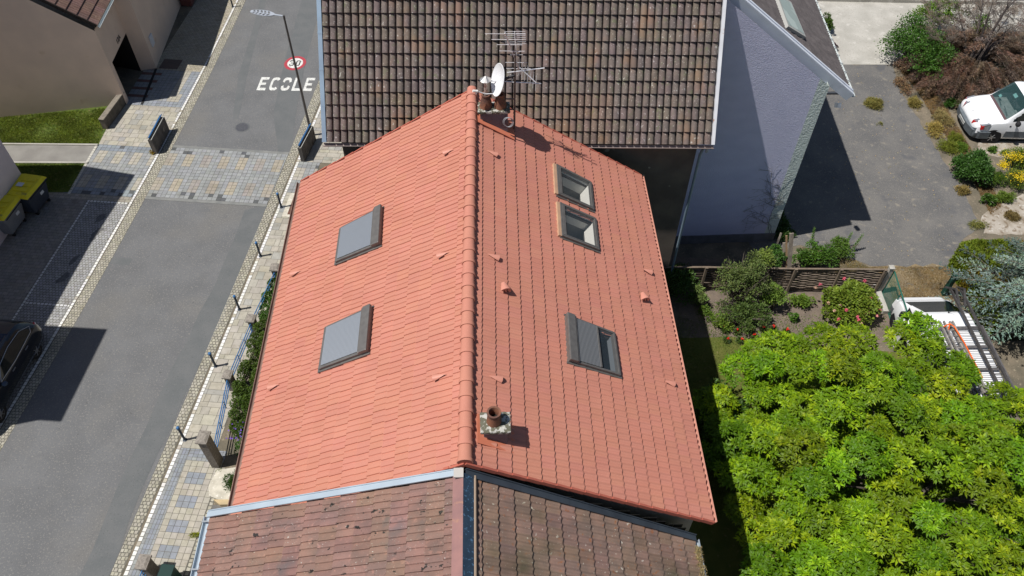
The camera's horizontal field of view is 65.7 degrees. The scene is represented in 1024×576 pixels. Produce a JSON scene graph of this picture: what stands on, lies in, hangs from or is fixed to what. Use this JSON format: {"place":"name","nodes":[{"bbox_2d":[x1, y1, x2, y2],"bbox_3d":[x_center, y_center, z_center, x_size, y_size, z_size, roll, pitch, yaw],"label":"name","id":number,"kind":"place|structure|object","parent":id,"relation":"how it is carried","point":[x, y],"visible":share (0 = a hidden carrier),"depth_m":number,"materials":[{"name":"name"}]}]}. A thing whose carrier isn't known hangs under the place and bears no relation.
{"place":"outdoors","nodes":[
{"label":"outdoors","id":0,"kind":"place"},
{"bbox_2d":[15,163,84,191],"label":"lawn","id":1,"kind":"structure","parent":0,"point":[68,176],"depth_m":34.77,"materials":[{"name":"green plant"}]},
{"bbox_2d":[0,106,106,143],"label":"lawn","id":2,"kind":"structure","parent":0,"point":[89,114],"depth_m":36.78,"materials":[{"name":"green plant"}]},
{"bbox_2d":[0,197,110,319],"bbox_3d":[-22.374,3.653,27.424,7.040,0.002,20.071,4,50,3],"label":"forecourt paving","id":3,"kind":"structure","parent":0,"point":[28,254],"depth_m":31.91,"materials":[{"name":"grey stone"}]},
{"bbox_2d":[0,195,26,235],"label":"wheeled bin","id":4,"kind":"object","parent":3,"relation":"on","point":[12,216],"visible":0.98,"depth_m":31.87,"materials":[{"name":"yellow"}]},
{"bbox_2d":[6,174,50,214],"bbox_3d":[-19.992,-3.840,32.937,1.212,1.307,1.516,8,50,6],"label":"wheeled bin","id":5,"kind":"object","parent":3,"relation":"on","point":[31,191],"visible":0.95,"depth_m":32.59,"materials":[{"name":"grey plastic"}]},
{"bbox_2d":[49,192,131,201],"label":"forecourt paving","id":6,"kind":"structure","parent":0,"point":[88,197],"depth_m":33.83,"materials":[{"name":"grey stone"}]},
{"bbox_2d":[99,104,179,146],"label":"pavement","id":7,"kind":"structure","parent":0,"point":[133,122],"depth_m":37.01,"materials":[{"name":"beige stone"}]},
{"bbox_2d":[98,92,125,128],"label":"wall","id":8,"kind":"structure","parent":7,"relation":"on","point":[111,112],"depth_m":37.00,"materials":[{"name":"concrete"}]},
{"bbox_2d":[148,114,169,153],"bbox_3d":[-15.973,-6.963,35.880,0.200,0.912,1.717,3,50,2],"label":"pavement barrier","id":9,"kind":"object","parent":7,"relation":"on","point":[158,134],"visible":1,"depth_m":35.72,"materials":[{"name":"metal"}]},
{"bbox_2d":[0,0,319,575],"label":"road","id":10,"kind":"structure","parent":0,"point":[69,446],"depth_m":28.81,"materials":[{"name":"grey asphalt"}]},
{"bbox_2d":[80,207,264,575],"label":"road patch","id":11,"kind":"object","parent":10,"relation":"on","point":[102,558],"visible":1,"depth_m":27.22,"materials":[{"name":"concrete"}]},
{"bbox_2d":[145,196,266,206],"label":"crossing kerb","id":12,"kind":"structure","parent":10,"relation":"on","point":[207,201],"depth_m":33.70,"materials":[{"name":"stone"}]},
{"bbox_2d":[173,145,288,153],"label":"crossing kerb","id":13,"kind":"structure","parent":10,"relation":"on","point":[227,149],"depth_m":35.89,"materials":[{"name":"concrete"}]},
{"bbox_2d":[233,0,265,118],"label":"road patch","id":14,"kind":"object","parent":10,"relation":"on","point":[242,76],"visible":1,"depth_m":40.11,"materials":[{"name":"grey asphalt"}]},
{"bbox_2d":[257,77,314,90],"bbox_3d":[-11.134,-10.060,39.125,2.714,0.001,1.087,1,50,0],"label":"painted word","id":15,"kind":"object","parent":10,"relation":"on","point":[282,87],"visible":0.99,"depth_m":39.09,"materials":[{"name":"white paint"}]},
{"bbox_2d":[273,0,316,152],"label":"road patch","id":16,"kind":"object","parent":10,"relation":"on","point":[286,104],"visible":0.86,"depth_m":39.37,"materials":[{"name":"grey asphalt"}]},
{"bbox_2d":[127,69,199,107],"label":"pavement","id":17,"kind":"structure","parent":0,"point":[165,82],"depth_m":38.82,"materials":[{"name":"grey stone"}]},
{"bbox_2d":[142,460,222,575],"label":"grid pavement","id":18,"kind":"structure","parent":0,"point":[180,519],"depth_m":24.64,"materials":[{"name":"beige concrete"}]},
{"bbox_2d":[134,554,158,575],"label":"gate pillar","id":19,"kind":"structure","parent":18,"relation":"on","point":[146,564],"depth_m":22.92,"materials":[{"name":"stone"}]},
{"bbox_2d":[195,430,222,467],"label":"gate pillar","id":20,"kind":"structure","parent":18,"relation":"on","point":[204,441],"depth_m":24.92,"materials":[{"name":"stone"}]},
{"bbox_2d":[154,0,235,71],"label":"pavement","id":21,"kind":"structure","parent":0,"point":[196,32],"depth_m":41.83,"materials":[{"name":"grey stone"}]},
{"bbox_2d":[147,147,287,203],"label":"crossing paving","id":22,"kind":"structure","parent":0,"point":[183,155],"depth_m":34.75,"materials":[{"name":"grey stone"}]},
{"bbox_2d":[181,212,288,448],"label":"pavement","id":23,"kind":"structure","parent":0,"point":[206,421],"depth_m":28.84,"materials":[{"name":"beige stone"}]},
{"bbox_2d":[300,111,343,162],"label":"pavement","id":24,"kind":"structure","parent":0,"point":[318,145],"depth_m":35.87,"materials":[{"name":"beige stone"}]},
{"bbox_2d":[250,10,310,125],"bbox_3d":[-9.861,-9.118,34.360,1.532,6.113,0.390,10,50,8],"label":"street lamp","id":25,"kind":"object","parent":24,"relation":"on","point":[266,14],"visible":0.97,"depth_m":33.02,"materials":[{"name":"silver metal"}]},
{"bbox_2d":[298,123,315,161],"bbox_3d":[-9.189,-6.530,35.585,0.180,0.912,1.619,8,50,6],"label":"pavement barrier","id":26,"kind":"object","parent":24,"relation":"on","point":[306,142],"visible":1,"depth_m":35.41,"materials":[{"name":"metal"}]},
{"bbox_2d":[0,0,1023,575],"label":"ground","id":27,"kind":"structure","parent":0,"point":[1010,354],"depth_m":32.33,"materials":[{"name":"grey concrete"}]},
{"bbox_2d":[0,140,20,244],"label":"grey lilac house","id":28,"kind":"structure","parent":27,"relation":"on","point":[10,173],"depth_m":32.08,"materials":[{"name":"grey paint"}]},
{"bbox_2d":[4,145,95,161],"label":"footpath","id":29,"kind":"structure","parent":27,"relation":"on","point":[61,153],"depth_m":35.65,"materials":[{"name":"concrete"}]},
{"bbox_2d":[7,202,127,410],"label":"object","id":30,"kind":"object","parent":27,"relation":"on","point":[82,264],"visible":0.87,"depth_m":31.09,"materials":[{"name":"grey stone"}]},
{"bbox_2d":[6,202,126,409],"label":"parking bay cobbles","id":31,"kind":"object","parent":30,"relation":"on","point":[74,246],"visible":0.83,"depth_m":31.17,"materials":[{"name":"grey stone"}]},
{"bbox_2d":[0,319,43,422],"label":"parked car","id":32,"kind":"object","parent":31,"relation":"on","point":[21,346],"visible":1,"depth_m":27.39,"materials":[{"name":"black paint"}]},
{"bbox_2d":[0,0,180,116],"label":"beige house","id":33,"kind":"structure","parent":27,"relation":"on","point":[51,61],"depth_m":36.28,"materials":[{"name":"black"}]},
{"bbox_2d":[62,144,155,196],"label":"sidewalk","id":34,"kind":"structure","parent":27,"relation":"on","point":[116,174],"depth_m":34.89,"materials":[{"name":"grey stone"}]},
{"bbox_2d":[0,0,238,427],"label":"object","id":35,"kind":"object","parent":27,"relation":"on","point":[111,234],"visible":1,"depth_m":31.86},
{"bbox_2d":[0,0,237,425],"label":"white edge line","id":36,"kind":"object","parent":35,"relation":"on","point":[70,307],"visible":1,"depth_m":32.31,"materials":[{"name":"white paint"}]},
{"bbox_2d":[0,0,245,450],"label":"gutter cobbles","id":37,"kind":"object","parent":27,"relation":"on","point":[153,170],"visible":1,"depth_m":31.92,"materials":[{"name":"grey stone"}]},
{"bbox_2d":[128,448,190,575],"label":"pavement border","id":38,"kind":"object","parent":27,"relation":"on","point":[157,511],"visible":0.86,"depth_m":24.77,"materials":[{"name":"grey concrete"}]},
{"bbox_2d":[110,79,319,575],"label":"gutter cobbles","id":39,"kind":"object","parent":27,"relation":"on","point":[315,104],"visible":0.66,"depth_m":28.86,"materials":[{"name":"beige stone"}]},
{"bbox_2d":[123,106,319,575],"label":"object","id":40,"kind":"object","parent":27,"relation":"on","point":[209,378],"visible":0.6,"depth_m":27.76,"materials":[{"name":"white stone"}]},
{"bbox_2d":[124,104,320,574],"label":"white edge line","id":41,"kind":"object","parent":40,"relation":"on","point":[201,394],"visible":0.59,"depth_m":27.83,"materials":[{"name":"white paint"}]},
{"bbox_2d":[209,467,235,498],"bbox_3d":[-8.877,6.256,25.319,1.538,0.100,1.159,1,50,0],"label":"concrete threshold","id":42,"kind":"object","parent":27,"relation":"on","point":[216,488],"visible":0.5,"depth_m":25.23,"materials":[{"name":"beige concrete"}]},
{"bbox_2d":[228,377,252,437],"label":"garden bush","id":43,"kind":"object","parent":27,"relation":"on","point":[240,392],"visible":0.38,"depth_m":26.57,"materials":[{"name":"green plant"}]},
{"bbox_2d":[237,318,266,384],"bbox_3d":[-8.811,2.266,28.199,1.421,0.853,2.627,5,50,4],"label":"garden bush","id":44,"kind":"object","parent":27,"relation":"on","point":[246,365],"visible":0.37,"depth_m":27.99,"materials":[{"name":"green plant"}]},
{"bbox_2d":[258,273,276,323],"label":"garden bush","id":45,"kind":"object","parent":27,"relation":"on","point":[262,314],"visible":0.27,"depth_m":29.52,"materials":[{"name":"green plant"}]},
{"bbox_2d":[283,163,318,205],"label":"sidewalk","id":46,"kind":"structure","parent":27,"relation":"on","point":[302,176],"depth_m":35.00,"materials":[{"name":"grey stone"}]},
{"bbox_2d":[279,162,319,211],"bbox_3d":[-9.172,-4.391,34.358,0.985,0.002,3.220,4,50,3],"label":"pavement pattern","id":47,"kind":"object","parent":46,"relation":"on","point":[302,172],"visible":0.5,"depth_m":34.86},
{"bbox_2d":[190,467,705,575],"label":"weathered roof house","id":48,"kind":"structure","parent":27,"relation":"on","point":[460,521],"depth_m":15.73,"materials":[{"name":"tile"}]},
{"bbox_2d":[226,76,716,531],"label":"red roof house","id":49,"kind":"structure","parent":27,"relation":"on","point":[467,279],"depth_m":19.21,"materials":[{"name":"tile"}]},
{"bbox_2d":[318,304,373,372],"bbox_3d":[-4.038,1.214,19.264,1.363,0.922,1.453,-2,50,-2],"label":"roof window","id":50,"kind":"structure","parent":49,"relation":"in","point":[351,334],"depth_m":19.13,"materials":[{"name":"glass"}]},
{"bbox_2d":[334,204,383,265],"bbox_3d":[-4.114,-1.451,21.448,1.451,0.946,1.509,1,50,0],"label":"roof window","id":51,"kind":"structure","parent":49,"relation":"in","point":[366,230],"depth_m":21.30,"materials":[{"name":"glass"}]},
{"bbox_2d":[505,27,515,130],"bbox_3d":[-0.081,-5.562,21.415,0.380,3.309,0.060,1,50,0],"label":"antenna mast","id":52,"kind":"object","parent":49,"relation":"on","point":[514,109],"visible":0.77,"depth_m":21.76,"materials":[{"name":"grey metal"}]},
{"bbox_2d":[472,63,514,96],"bbox_3d":[-0.482,-5.535,21.108,1.004,0.851,0.762,12,51,10],"label":"satellite dish","id":53,"kind":"object","parent":52,"relation":"attached to","point":[498,75],"visible":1,"depth_m":21.21,"materials":[{"name":"silver metal"}]},
{"bbox_2d":[552,163,594,212],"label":"roof window","id":54,"kind":"structure","parent":49,"relation":"in","point":[565,189],"depth_m":22.95,"materials":[{"name":"glass"}]},
{"bbox_2d":[555,201,599,252],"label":"roof window","id":55,"kind":"structure","parent":49,"relation":"in","point":[570,229],"depth_m":21.98,"materials":[{"name":"metal"}]},
{"bbox_2d":[564,312,621,378],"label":"roof window","id":56,"kind":"structure","parent":49,"relation":"in","point":[585,349],"depth_m":19.06,"materials":[{"name":"glass"}]},
{"bbox_2d":[316,0,726,284],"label":"brown roof house","id":57,"kind":"structure","parent":27,"relation":"on","point":[633,85],"depth_m":24.17,"materials":[{"name":"tile"}]},
{"bbox_2d":[674,0,854,243],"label":"lilac gable house","id":58,"kind":"structure","parent":27,"relation":"on","point":[782,70],"depth_m":27.96,"materials":[{"name":"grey paint"}]},
{"bbox_2d":[774,210,796,242],"bbox_3d":[11.198,-2.661,32.760,1.052,0.617,1.844,1,50,0],"label":"ivy patch","id":59,"kind":"object","parent":58,"relation":"attached to","point":[783,228],"visible":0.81,"depth_m":32.49,"materials":[{"name":"green plant"}]},
{"bbox_2d":[775,0,805,38],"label":"roof window","id":60,"kind":"structure","parent":58,"relation":"in","point":[790,19],"depth_m":26.82,"materials":[{"name":"grey"}]},
{"bbox_2d":[870,263,961,300],"bbox_3d":[15.942,-0.201,31.082,3.333,0.001,1.994,-4,50,-4],"label":"dry grass patch","id":61,"kind":"object","parent":27,"relation":"on","point":[912,284],"visible":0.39,"depth_m":31.16,"materials":[{"name":"brown plant"}]},
{"bbox_2d":[875,10,959,79],"bbox_3d":[20.649,-12.032,39.581,3.763,2.421,4.359,-23,54,-19],"label":"bush","id":62,"kind":"object","parent":27,"relation":"on","point":[900,43],"visible":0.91,"depth_m":39.09,"materials":[{"name":"green plant"}]},
{"bbox_2d":[817,1,1023,64],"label":"concrete yard","id":63,"kind":"structure","parent":27,"relation":"on","point":[860,30],"depth_m":43.01,"materials":[{"name":"beige concrete"}]},
{"bbox_2d":[817,0,1023,4],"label":"railing fence","id":64,"kind":"object","parent":63,"relation":"on","point":[900,1],"visible":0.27,"depth_m":44.40,"materials":[{"name":"metal"}]},
{"bbox_2d":[911,0,968,28],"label":"climber bush","id":65,"kind":"object","parent":63,"relation":"on","point":[947,12],"visible":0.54,"depth_m":41.61,"materials":[{"name":"green plant"}]},
{"bbox_2d":[892,61,1001,213],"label":"dry litter","id":66,"kind":"object","parent":27,"relation":"on","point":[930,106],"visible":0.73,"depth_m":37.83,"materials":[{"name":"plant"}]},
{"bbox_2d":[889,297,1014,417],"bbox_3d":[15.088,2.112,27.709,2.632,2.322,5.114,-1,50,-1],"label":"ladder van","id":67,"kind":"object","parent":27,"relation":"on","point":[941,309],"visible":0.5,"depth_m":27.40,"materials":[{"name":"white paint"}]},
{"bbox_2d":[939,321,986,395],"bbox_3d":[14.807,2.449,25.983,0.390,0.090,3.400,-1,50,-1],"label":"ladder","id":68,"kind":"object","parent":67,"relation":"on","point":[961,347],"visible":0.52,"depth_m":26.51,"materials":[{"name":"metal"}]},
{"bbox_2d":[949,288,1012,400],"bbox_3d":[15.707,1.825,26.481,0.415,0.099,4.750,-1,50,-1],"label":"ladder","id":69,"kind":"object","parent":67,"relation":"on","point":[981,350],"visible":0.73,"depth_m":26.57,"materials":[{"name":"silver metal"}]},
{"bbox_2d":[892,0,1023,110],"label":"dead conifer","id":70,"kind":"object","parent":27,"relation":"on","point":[983,44],"visible":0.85,"depth_m":38.42,"materials":[{"name":"brown plant"}]},
{"bbox_2d":[948,148,995,187],"bbox_3d":[20.207,-5.284,34.597,1.866,1.317,2.089,1,50,0],"label":"green shrub","id":71,"kind":"object","parent":27,"relation":"on","point":[977,165],"visible":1,"depth_m":34.36,"materials":[{"name":"green plant"}]},
{"bbox_2d":[928,236,1023,348],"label":"blue cedar","id":72,"kind":"object","parent":27,"relation":"on","point":[1018,311],"visible":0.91,"depth_m":28.34,"materials":[{"name":"green plant"}]},
{"bbox_2d":[948,238,1023,340],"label":"clipped hedge","id":73,"kind":"object","parent":27,"relation":"on","point":[977,245],"visible":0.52,"depth_m":30.01,"materials":[{"name":"green plant"}]},
{"bbox_2d":[957,81,1023,142],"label":"car","id":74,"kind":"object","parent":27,"relation":"on","point":[996,115],"visible":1,"depth_m":36.40,"materials":[{"name":"white paint"}]},
{"bbox_2d":[978,141,1023,156],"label":"gravel strip","id":75,"kind":"object","parent":27,"relation":"on","point":[1001,145],"visible":0.65,"depth_m":36.51,"materials":[{"name":"beige gravel"}]},
{"bbox_2d":[996,146,1023,170],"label":"yellow flower bush","id":76,"kind":"object","parent":27,"relation":"on","point":[1018,157],"visible":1,"depth_m":35.07,"materials":[{"name":"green plant"}]},
{"bbox_2d":[1003,168,1023,189],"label":"yellow flower bush","id":77,"kind":"object","parent":27,"relation":"on","point":[1017,178],"visible":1,"depth_m":34.38,"materials":[{"name":"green plant"}]},
{"bbox_2d":[669,255,891,345],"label":"garden soil","id":78,"kind":"structure","parent":0,"point":[687,311],"depth_m":30.13,"materials":[{"name":"brown soil"}]},
{"bbox_2d":[664,262,699,306],"bbox_3d":[6.295,-0.286,30.016,1.670,1.641,1.663,19,52,15],"label":"shade shrub","id":79,"kind":"object","parent":78,"relation":"on","point":[681,278],"visible":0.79,"depth_m":29.66,"materials":[{"name":"green plant"}]},
{"bbox_2d":[712,249,773,305],"bbox_3d":[8.488,-0.234,29.387,2.379,2.560,1.829,1,50,0],"label":"loose shrub","id":80,"kind":"object","parent":78,"relation":"on","point":[756,284],"visible":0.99,"depth_m":29.03,"materials":[{"name":"green plant"}]},
{"bbox_2d":[714,295,773,334],"bbox_3d":[8.606,0.984,29.251,2.059,1.211,1.762,1,50,0],"label":"loose shrub","id":81,"kind":"object","parent":78,"relation":"on","point":[745,312],"visible":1,"depth_m":29.16,"materials":[{"name":"green plant"}]},
{"bbox_2d":[759,280,787,309],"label":"loose shrub","id":82,"kind":"object","parent":78,"relation":"on","point":[775,296],"visible":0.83,"depth_m":29.46,"materials":[{"name":"green plant"}]},
{"bbox_2d":[766,244,787,272],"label":"loose shrub","id":83,"kind":"object","parent":78,"relation":"on","point":[779,253],"visible":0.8,"depth_m":30.20,"materials":[{"name":"green plant"}]},
{"bbox_2d":[785,268,797,292],"bbox_3d":[10.608,-0.251,30.163,0.110,1.430,0.110,1,50,0],"label":"fence post","id":84,"kind":"object","parent":78,"relation":"on","point":[791,280],"visible":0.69,"depth_m":30.05,"materials":[{"name":"wood"}]},
{"bbox_2d":[748,267,794,290],"bbox_3d":[9.805,-0.320,30.206,1.608,1.308,0.081,1,50,0],"label":"woven fence","id":85,"kind":"object","parent":84,"relation":"attached to","point":[784,273],"visible":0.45,"depth_m":30.00,"materials":[{"name":"brown wood"}]},
{"bbox_2d":[694,302,889,347],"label":"garden weeds","id":86,"kind":"object","parent":78,"relation":"on","point":[768,324],"visible":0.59,"depth_m":29.69,"materials":[{"name":"green plant"}]},
{"bbox_2d":[786,293,816,308],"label":"weed clump","id":87,"kind":"object","parent":78,"relation":"on","point":[801,299],"visible":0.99,"depth_m":30.00,"materials":[{"name":"green plant"}]},
{"bbox_2d":[792,239,839,267],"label":"loose shrub","id":88,"kind":"object","parent":78,"relation":"on","point":[812,256],"visible":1,"depth_m":30.89,"materials":[{"name":"green plant"}]},
{"bbox_2d":[829,268,843,292],"bbox_3d":[12.309,-0.240,30.172,0.110,1.430,0.110,1,50,0],"label":"fence post","id":89,"kind":"object","parent":78,"relation":"on","point":[841,270],"visible":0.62,"depth_m":29.92,"materials":[{"name":"wood"}]},
{"bbox_2d":[789,268,839,290],"bbox_3d":[11.460,-0.302,30.209,1.701,1.309,0.075,0,50,0],"label":"woven fence","id":90,"kind":"object","parent":89,"relation":"attached to","point":[820,271],"visible":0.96,"depth_m":30.14,"materials":[{"name":"brown wood"}]},
{"bbox_2d":[814,277,882,324],"bbox_3d":[12.604,0.572,29.544,2.340,1.355,2.170,-16,52,-14],"label":"flowering shrub","id":91,"kind":"object","parent":78,"relation":"on","point":[849,300],"visible":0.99,"depth_m":29.30,"materials":[{"name":"green plant"}]},
{"bbox_2d":[874,269,887,292],"bbox_3d":[13.973,-0.223,30.175,0.110,1.430,0.110,1,50,0],"label":"fence post","id":92,"kind":"object","parent":78,"relation":"on","point":[881,279],"visible":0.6,"depth_m":30.00,"materials":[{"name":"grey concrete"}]},
{"bbox_2d":[837,268,883,288],"bbox_3d":[13.142,-0.288,30.214,1.664,1.309,0.079,1,50,0],"label":"woven fence","id":93,"kind":"object","parent":92,"relation":"attached to","point":[855,270],"visible":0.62,"depth_m":29.97,"materials":[{"name":"brown wood"}]},
{"bbox_2d":[882,271,907,334],"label":"fence","id":94,"kind":"object","parent":78,"relation":"on","point":[895,275],"visible":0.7,"depth_m":29.78,"materials":[{"name":"green metal"}]},
{"bbox_2d":[675,315,1023,575],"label":"garden lawn","id":95,"kind":"structure","parent":0,"point":[721,548],"depth_m":25.20,"materials":[{"name":"green plant"}]},
{"bbox_2d":[693,377,753,474],"bbox_3d":[6.562,4.579,25.702,2.701,2.016,3.621,1,50,0],"label":"shade shrub","id":96,"kind":"object","parent":95,"relation":"on","point":[702,433],"visible":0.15,"depth_m":25.60,"materials":[{"name":"green plant"}]},
{"bbox_2d":[692,310,1023,575],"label":"leafy tree","id":97,"kind":"object","parent":95,"relation":"on","point":[978,441],"visible":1,"depth_m":22.34,"materials":[{"name":"green plant"}]},
{"bbox_2d":[749,65,977,266],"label":"driveway","id":98,"kind":"structure","parent":0,"point":[822,183],"depth_m":34.65,"materials":[{"name":"concrete"}]},
{"bbox_2d":[826,236,858,259],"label":"loose shrub","id":99,"kind":"object","parent":98,"relation":"on","point":[841,241],"visible":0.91,"depth_m":31.66,"materials":[{"name":"green plant"}]},
{"bbox_2d":[981,194,1023,235],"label":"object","id":100,"kind":"structure","parent":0,"point":[997,221],"depth_m":33.36,"materials":[{"name":"white gravel"}]},
{"bbox_3d":[9.001,-0.275,30.167,0.110,1.430,0.110,1,50,0],"label":"fence post","id":101,"kind":"object","parent":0,"visible":0},
{"bbox_2d":[703,266,751,289],"bbox_3d":[8.136,-0.350,30.214,1.730,1.309,0.075,1,50,0],"label":"woven fence","id":102,"kind":"object","parent":101,"relation":"attached to","point":[710,285],"visible":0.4,"depth_m":30.20,"materials":[{"name":"brown wood"}]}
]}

